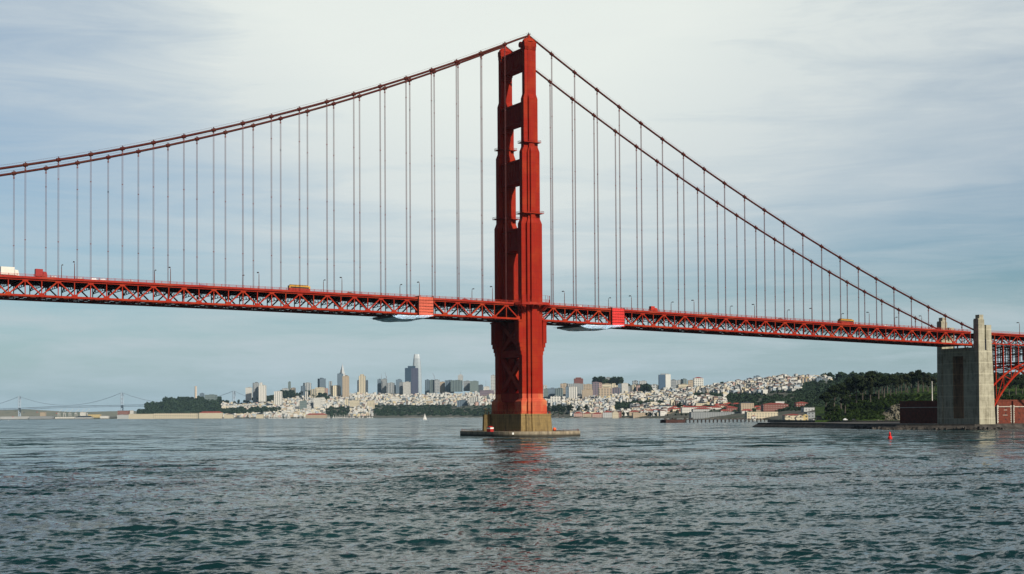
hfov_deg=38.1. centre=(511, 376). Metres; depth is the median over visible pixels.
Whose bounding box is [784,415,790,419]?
shed
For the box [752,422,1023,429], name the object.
sea wall
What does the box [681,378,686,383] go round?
office building
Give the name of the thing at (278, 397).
office building
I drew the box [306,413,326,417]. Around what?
building
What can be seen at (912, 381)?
eucalyptus tree
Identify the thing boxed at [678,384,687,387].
office building
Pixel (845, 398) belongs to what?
cypress tree
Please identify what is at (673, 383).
office building
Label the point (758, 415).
building
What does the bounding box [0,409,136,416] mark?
hills
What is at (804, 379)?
office building
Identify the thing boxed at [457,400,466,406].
office building
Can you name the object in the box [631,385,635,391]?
office building
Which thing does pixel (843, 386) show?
cypress tree
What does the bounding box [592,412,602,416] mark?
shed
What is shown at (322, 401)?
office building
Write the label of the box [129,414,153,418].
shed
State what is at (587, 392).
office building
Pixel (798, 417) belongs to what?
shed
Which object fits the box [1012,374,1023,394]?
cypress tree
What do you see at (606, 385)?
office building
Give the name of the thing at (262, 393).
office building
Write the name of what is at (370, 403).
office building
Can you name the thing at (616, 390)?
office building
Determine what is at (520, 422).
bridge pier
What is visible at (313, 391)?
office building
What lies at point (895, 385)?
eucalyptus tree
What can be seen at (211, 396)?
office building
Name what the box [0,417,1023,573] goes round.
water
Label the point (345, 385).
office building
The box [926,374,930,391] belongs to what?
eucalyptus tree
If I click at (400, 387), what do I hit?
office building
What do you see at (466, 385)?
office building
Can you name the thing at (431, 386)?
office building
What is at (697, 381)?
office building
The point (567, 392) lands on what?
office building
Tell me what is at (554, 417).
beach
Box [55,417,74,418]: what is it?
shed
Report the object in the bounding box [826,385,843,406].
cypress tree
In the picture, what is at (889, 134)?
sky
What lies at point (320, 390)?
office building
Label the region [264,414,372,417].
moored boats
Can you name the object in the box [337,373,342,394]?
office building
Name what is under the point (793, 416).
building
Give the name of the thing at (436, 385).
office building
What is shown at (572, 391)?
office building
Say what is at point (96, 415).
building
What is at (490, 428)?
service hut
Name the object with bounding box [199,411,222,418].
shed
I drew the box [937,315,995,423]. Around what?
concrete pylon
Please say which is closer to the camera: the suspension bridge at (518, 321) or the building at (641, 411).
the suspension bridge at (518, 321)
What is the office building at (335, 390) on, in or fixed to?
on the city hills at (730, 416)
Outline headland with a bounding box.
[815,384,1023,421]
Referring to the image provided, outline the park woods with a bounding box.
[722,371,1021,411]
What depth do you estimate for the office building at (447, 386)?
8928.73 m
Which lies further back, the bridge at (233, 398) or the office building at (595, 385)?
the bridge at (233, 398)
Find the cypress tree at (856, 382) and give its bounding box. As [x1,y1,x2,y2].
[846,375,866,402]
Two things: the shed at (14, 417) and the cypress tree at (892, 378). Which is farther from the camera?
the shed at (14, 417)
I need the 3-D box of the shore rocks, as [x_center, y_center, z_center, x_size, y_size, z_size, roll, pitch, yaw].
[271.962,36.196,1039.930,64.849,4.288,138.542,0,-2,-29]
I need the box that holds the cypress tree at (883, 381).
[878,375,890,396]
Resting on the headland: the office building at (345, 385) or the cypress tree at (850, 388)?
the cypress tree at (850, 388)
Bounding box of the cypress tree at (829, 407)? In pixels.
[824,402,836,419]
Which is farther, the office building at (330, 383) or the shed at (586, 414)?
the office building at (330, 383)
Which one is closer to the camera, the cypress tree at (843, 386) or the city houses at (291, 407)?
the cypress tree at (843, 386)
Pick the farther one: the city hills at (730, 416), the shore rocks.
the city hills at (730, 416)
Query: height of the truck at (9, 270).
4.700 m
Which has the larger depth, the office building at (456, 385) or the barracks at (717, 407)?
the office building at (456, 385)
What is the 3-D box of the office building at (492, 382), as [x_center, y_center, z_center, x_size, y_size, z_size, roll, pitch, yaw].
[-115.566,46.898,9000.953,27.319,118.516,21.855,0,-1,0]
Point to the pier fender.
(519, 433)
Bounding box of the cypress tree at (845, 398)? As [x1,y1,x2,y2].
[839,394,850,412]
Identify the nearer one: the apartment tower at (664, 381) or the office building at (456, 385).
the apartment tower at (664, 381)
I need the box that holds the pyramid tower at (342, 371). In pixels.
[340,364,344,375]
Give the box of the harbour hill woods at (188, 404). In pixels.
[136,389,329,413]
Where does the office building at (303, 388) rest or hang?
on the city hills at (730, 416)
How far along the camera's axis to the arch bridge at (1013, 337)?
1022.07 m
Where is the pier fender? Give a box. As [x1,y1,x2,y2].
[460,428,579,436]
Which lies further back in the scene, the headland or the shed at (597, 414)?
the shed at (597, 414)
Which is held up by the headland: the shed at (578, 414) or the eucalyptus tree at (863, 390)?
the eucalyptus tree at (863, 390)
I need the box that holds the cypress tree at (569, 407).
[566,404,573,415]
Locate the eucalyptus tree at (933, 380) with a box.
[931,376,936,391]
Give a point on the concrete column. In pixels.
(486, 420)
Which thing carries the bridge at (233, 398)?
on the water
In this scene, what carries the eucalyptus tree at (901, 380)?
on the headland
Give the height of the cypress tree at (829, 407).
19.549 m
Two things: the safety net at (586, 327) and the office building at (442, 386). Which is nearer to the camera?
the safety net at (586, 327)
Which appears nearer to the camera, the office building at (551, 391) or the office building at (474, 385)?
the office building at (551, 391)
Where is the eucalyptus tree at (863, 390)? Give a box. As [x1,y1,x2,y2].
[859,375,866,399]
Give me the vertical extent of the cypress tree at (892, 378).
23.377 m
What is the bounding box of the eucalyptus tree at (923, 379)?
[918,372,927,391]
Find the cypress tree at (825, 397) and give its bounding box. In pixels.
[819,392,834,415]
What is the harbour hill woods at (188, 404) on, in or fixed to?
on the city hills at (730, 416)
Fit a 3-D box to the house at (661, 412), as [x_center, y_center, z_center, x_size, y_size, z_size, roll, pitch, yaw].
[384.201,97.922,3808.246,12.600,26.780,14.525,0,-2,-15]
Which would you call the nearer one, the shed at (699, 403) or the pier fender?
the pier fender
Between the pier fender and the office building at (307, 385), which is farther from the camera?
the office building at (307, 385)
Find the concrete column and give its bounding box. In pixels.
[482,410,489,430]
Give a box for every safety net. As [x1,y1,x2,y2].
[371,313,432,321]
[557,323,623,330]
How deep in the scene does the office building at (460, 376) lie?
9288.25 m
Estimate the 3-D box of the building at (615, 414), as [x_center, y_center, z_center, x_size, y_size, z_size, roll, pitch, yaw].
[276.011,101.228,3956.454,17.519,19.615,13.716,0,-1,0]
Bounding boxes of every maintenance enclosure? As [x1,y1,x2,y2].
[415,296,433,317]
[608,307,624,327]
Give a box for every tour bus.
[288,284,309,290]
[838,319,853,323]
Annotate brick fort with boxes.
[899,400,1023,423]
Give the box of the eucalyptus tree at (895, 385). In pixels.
[893,375,898,393]
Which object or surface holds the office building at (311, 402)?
on the city hills at (730, 416)
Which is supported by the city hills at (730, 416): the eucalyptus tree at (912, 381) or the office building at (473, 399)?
the office building at (473, 399)
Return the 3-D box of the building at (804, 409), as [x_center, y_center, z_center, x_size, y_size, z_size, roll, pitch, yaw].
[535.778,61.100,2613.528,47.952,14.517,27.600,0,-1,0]
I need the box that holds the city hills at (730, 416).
[0,382,826,419]
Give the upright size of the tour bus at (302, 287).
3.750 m
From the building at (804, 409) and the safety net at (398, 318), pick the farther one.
the building at (804, 409)
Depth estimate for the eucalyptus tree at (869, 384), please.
1567.53 m
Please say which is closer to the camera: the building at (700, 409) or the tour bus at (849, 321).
the tour bus at (849, 321)
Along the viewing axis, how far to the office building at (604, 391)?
6178.57 m
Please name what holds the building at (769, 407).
on the city hills at (730, 416)
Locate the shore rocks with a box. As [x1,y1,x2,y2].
[850,425,1006,429]
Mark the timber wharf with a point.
(674, 420)
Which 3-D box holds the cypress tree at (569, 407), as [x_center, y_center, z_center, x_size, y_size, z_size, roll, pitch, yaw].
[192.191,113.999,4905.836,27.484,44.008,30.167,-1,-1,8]
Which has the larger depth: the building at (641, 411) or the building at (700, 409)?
the building at (641, 411)
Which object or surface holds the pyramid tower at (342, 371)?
on the city hills at (730, 416)
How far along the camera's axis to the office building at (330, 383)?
9193.11 m
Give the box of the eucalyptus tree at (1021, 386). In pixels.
[1018,374,1023,393]
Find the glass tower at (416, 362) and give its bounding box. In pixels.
[413,354,421,392]
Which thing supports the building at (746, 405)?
on the city hills at (730, 416)
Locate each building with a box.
[88,414,100,417]
[205,394,216,399]
[246,387,251,400]
[253,382,258,402]
[259,382,265,401]
[274,391,281,404]
[300,400,306,409]
[301,385,305,396]
[303,382,310,390]
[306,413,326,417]
[310,398,313,408]
[311,389,315,397]
[314,397,320,407]
[315,387,324,394]
[318,378,325,387]
[320,397,324,405]
[329,381,331,393]
[331,385,339,396]
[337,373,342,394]
[342,375,348,396]
[350,400,359,406]
[359,374,365,393]
[367,400,374,407]
[377,374,381,394]
[381,378,386,393]
[387,382,394,392]
[396,379,401,393]
[399,382,402,394]
[403,381,410,394]
[425,379,429,393]
[430,380,432,392]
[432,379,439,392]
[440,381,444,392]
[445,380,453,392]
[451,380,462,391]
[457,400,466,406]
[458,372,462,379]
[463,380,469,390]
[469,397,478,402]
[470,381,478,391]
[480,390,493,395]
[491,375,494,391]
[544,388,547,397]
[548,388,554,398]
[550,396,560,405]
[555,388,562,395]
[560,383,567,394]
[565,386,568,397]
[567,383,582,394]
[569,386,576,398]
[574,377,582,383]
[582,389,592,397]
[583,384,591,389]
[592,381,598,394]
[598,387,611,396]
[602,383,610,387]
[603,411,611,417]
[612,387,619,393]
[612,411,618,417]
[621,383,627,392]
[628,410,639,415]
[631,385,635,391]
[640,409,667,412]
[671,379,675,387]
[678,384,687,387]
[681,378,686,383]
[681,406,711,412]
[688,380,692,386]
[692,408,712,411]
[693,377,702,386]
[725,406,737,411]
[739,402,753,412]
[745,411,777,418]
[761,403,787,411]
[782,414,801,419]
[798,377,808,382]
[801,407,814,411]
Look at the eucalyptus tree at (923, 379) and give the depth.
1649.31 m
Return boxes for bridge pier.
[487,412,551,430]
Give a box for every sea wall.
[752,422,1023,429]
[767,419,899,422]
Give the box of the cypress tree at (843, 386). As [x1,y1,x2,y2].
[836,383,850,408]
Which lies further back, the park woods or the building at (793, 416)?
the park woods
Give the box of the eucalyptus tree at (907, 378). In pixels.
[903,374,911,392]
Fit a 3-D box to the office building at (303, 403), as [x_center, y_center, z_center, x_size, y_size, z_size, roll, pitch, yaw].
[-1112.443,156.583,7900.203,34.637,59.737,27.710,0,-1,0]
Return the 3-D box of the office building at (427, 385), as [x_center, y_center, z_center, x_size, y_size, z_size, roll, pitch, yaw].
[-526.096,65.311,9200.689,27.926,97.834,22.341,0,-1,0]
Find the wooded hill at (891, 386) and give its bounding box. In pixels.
[766,382,932,419]
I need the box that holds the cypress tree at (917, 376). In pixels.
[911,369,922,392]
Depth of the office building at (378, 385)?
9091.27 m
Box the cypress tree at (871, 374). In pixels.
[864,371,879,397]
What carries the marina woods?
on the city hills at (730, 416)
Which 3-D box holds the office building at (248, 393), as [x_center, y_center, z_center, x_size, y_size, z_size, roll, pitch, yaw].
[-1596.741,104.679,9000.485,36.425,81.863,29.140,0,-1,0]
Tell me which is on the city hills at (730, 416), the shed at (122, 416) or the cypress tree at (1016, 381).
the shed at (122, 416)
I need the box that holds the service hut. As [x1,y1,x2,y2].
[487,426,493,431]
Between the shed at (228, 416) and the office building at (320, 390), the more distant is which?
the office building at (320, 390)
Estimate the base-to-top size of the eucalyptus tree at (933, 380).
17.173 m
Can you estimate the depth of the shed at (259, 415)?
7200.22 m
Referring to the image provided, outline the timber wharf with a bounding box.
[660,418,764,422]
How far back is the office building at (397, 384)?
8986.67 m
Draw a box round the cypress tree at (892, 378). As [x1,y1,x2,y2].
[888,374,897,394]
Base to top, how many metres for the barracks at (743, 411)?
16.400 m
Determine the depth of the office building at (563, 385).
7086.36 m
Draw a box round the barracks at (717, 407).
[712,406,722,409]
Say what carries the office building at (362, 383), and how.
on the city hills at (730, 416)
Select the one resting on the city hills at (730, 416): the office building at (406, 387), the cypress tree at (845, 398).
the office building at (406, 387)
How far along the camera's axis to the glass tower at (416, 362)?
9481.09 m
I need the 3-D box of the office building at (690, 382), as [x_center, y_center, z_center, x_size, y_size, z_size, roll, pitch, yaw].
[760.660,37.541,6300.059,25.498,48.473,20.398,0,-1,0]
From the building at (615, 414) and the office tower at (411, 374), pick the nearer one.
the building at (615, 414)
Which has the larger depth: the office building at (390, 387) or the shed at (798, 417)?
the office building at (390, 387)
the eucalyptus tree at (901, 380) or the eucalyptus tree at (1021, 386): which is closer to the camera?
the eucalyptus tree at (1021, 386)
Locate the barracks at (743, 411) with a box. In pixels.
[741,409,752,413]
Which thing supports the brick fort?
on the sea wall at (931, 426)
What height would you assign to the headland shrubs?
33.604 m
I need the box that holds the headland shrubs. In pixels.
[823,391,1023,420]
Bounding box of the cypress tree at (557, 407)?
[553,404,561,415]
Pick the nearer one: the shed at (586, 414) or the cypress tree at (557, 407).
the shed at (586, 414)
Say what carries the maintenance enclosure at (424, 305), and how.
hanging from the suspension bridge at (518, 321)
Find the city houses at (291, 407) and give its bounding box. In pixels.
[221,374,832,416]
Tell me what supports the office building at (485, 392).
on the city hills at (730, 416)
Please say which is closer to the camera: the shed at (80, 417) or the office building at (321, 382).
the shed at (80, 417)
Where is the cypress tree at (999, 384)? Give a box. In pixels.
[997,378,1007,395]
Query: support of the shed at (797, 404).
on the city hills at (730, 416)
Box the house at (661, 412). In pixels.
[658,410,664,415]
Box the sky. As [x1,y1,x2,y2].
[0,0,1023,411]
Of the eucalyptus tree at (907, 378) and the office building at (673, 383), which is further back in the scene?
the office building at (673, 383)
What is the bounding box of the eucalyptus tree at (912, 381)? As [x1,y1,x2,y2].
[909,371,915,392]
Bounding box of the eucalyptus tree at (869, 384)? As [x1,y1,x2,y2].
[865,377,873,401]
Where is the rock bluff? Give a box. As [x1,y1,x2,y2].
[881,403,899,419]
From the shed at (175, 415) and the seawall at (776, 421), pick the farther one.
the shed at (175, 415)
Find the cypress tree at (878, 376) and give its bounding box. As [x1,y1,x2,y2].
[872,374,883,398]
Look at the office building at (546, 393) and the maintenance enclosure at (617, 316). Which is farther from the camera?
the office building at (546, 393)
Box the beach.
[408,417,762,419]
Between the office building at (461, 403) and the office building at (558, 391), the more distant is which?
the office building at (461, 403)
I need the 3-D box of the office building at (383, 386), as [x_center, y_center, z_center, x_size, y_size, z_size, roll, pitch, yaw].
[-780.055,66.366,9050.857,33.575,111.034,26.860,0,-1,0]
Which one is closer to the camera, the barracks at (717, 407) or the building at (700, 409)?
the building at (700, 409)
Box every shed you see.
[0,416,28,418]
[29,416,53,418]
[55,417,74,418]
[75,416,93,418]
[117,411,129,414]
[117,415,128,418]
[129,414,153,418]
[154,413,197,418]
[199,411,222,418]
[224,415,233,417]
[256,413,263,417]
[574,412,582,416]
[583,412,591,416]
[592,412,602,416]
[695,402,707,405]
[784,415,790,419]
[794,402,806,406]
[795,415,802,419]
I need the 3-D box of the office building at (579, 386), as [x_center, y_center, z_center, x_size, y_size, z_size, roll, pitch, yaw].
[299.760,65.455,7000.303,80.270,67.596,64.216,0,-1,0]
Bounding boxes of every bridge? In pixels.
[0,33,972,413]
[2,391,244,415]
[956,331,1023,404]
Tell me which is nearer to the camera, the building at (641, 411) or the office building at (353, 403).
the building at (641, 411)
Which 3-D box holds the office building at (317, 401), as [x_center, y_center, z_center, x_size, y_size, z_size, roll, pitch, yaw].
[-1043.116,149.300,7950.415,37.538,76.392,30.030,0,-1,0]
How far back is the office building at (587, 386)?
6884.59 m
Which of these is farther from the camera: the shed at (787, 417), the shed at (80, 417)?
the shed at (80, 417)
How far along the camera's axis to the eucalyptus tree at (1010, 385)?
1597.74 m
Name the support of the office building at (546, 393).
on the city hills at (730, 416)
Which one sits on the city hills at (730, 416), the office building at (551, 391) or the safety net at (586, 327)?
the office building at (551, 391)
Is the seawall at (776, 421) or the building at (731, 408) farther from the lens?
the building at (731, 408)
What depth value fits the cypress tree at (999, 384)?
1587.49 m
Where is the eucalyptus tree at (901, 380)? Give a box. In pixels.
[899,374,903,392]
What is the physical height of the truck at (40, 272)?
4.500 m
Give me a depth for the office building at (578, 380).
7083.24 m
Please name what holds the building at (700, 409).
on the city hills at (730, 416)
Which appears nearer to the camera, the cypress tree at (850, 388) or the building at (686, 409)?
the cypress tree at (850, 388)
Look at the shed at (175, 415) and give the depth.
7520.27 m
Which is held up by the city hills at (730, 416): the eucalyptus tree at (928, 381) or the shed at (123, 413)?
the shed at (123, 413)
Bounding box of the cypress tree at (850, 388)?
[846,377,857,405]
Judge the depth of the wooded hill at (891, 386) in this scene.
3121.19 m
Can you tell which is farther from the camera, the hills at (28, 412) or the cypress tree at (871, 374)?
the hills at (28, 412)
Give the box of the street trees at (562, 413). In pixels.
[222,380,826,414]
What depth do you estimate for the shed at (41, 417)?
8160.23 m
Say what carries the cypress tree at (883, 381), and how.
on the headland
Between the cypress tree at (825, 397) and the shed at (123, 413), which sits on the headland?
the cypress tree at (825, 397)
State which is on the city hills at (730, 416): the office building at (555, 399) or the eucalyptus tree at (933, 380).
the office building at (555, 399)
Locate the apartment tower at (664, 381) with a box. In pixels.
[658,374,670,389]
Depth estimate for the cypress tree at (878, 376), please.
1608.64 m
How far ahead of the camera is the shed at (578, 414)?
4550.02 m
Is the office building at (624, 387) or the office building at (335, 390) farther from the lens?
the office building at (335, 390)
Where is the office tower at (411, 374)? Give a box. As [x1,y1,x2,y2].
[405,366,417,394]
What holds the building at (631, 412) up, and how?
on the city hills at (730, 416)
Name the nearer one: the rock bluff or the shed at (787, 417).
the rock bluff
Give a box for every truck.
[0,266,18,275]
[34,269,46,276]
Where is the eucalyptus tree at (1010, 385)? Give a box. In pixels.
[1006,376,1012,394]
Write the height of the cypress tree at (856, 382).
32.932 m
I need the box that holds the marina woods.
[325,376,728,416]
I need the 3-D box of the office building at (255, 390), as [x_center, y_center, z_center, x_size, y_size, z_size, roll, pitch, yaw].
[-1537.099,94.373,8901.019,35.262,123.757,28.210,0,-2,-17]
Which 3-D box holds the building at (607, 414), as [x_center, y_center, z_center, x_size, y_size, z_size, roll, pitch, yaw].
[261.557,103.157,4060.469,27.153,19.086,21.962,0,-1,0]

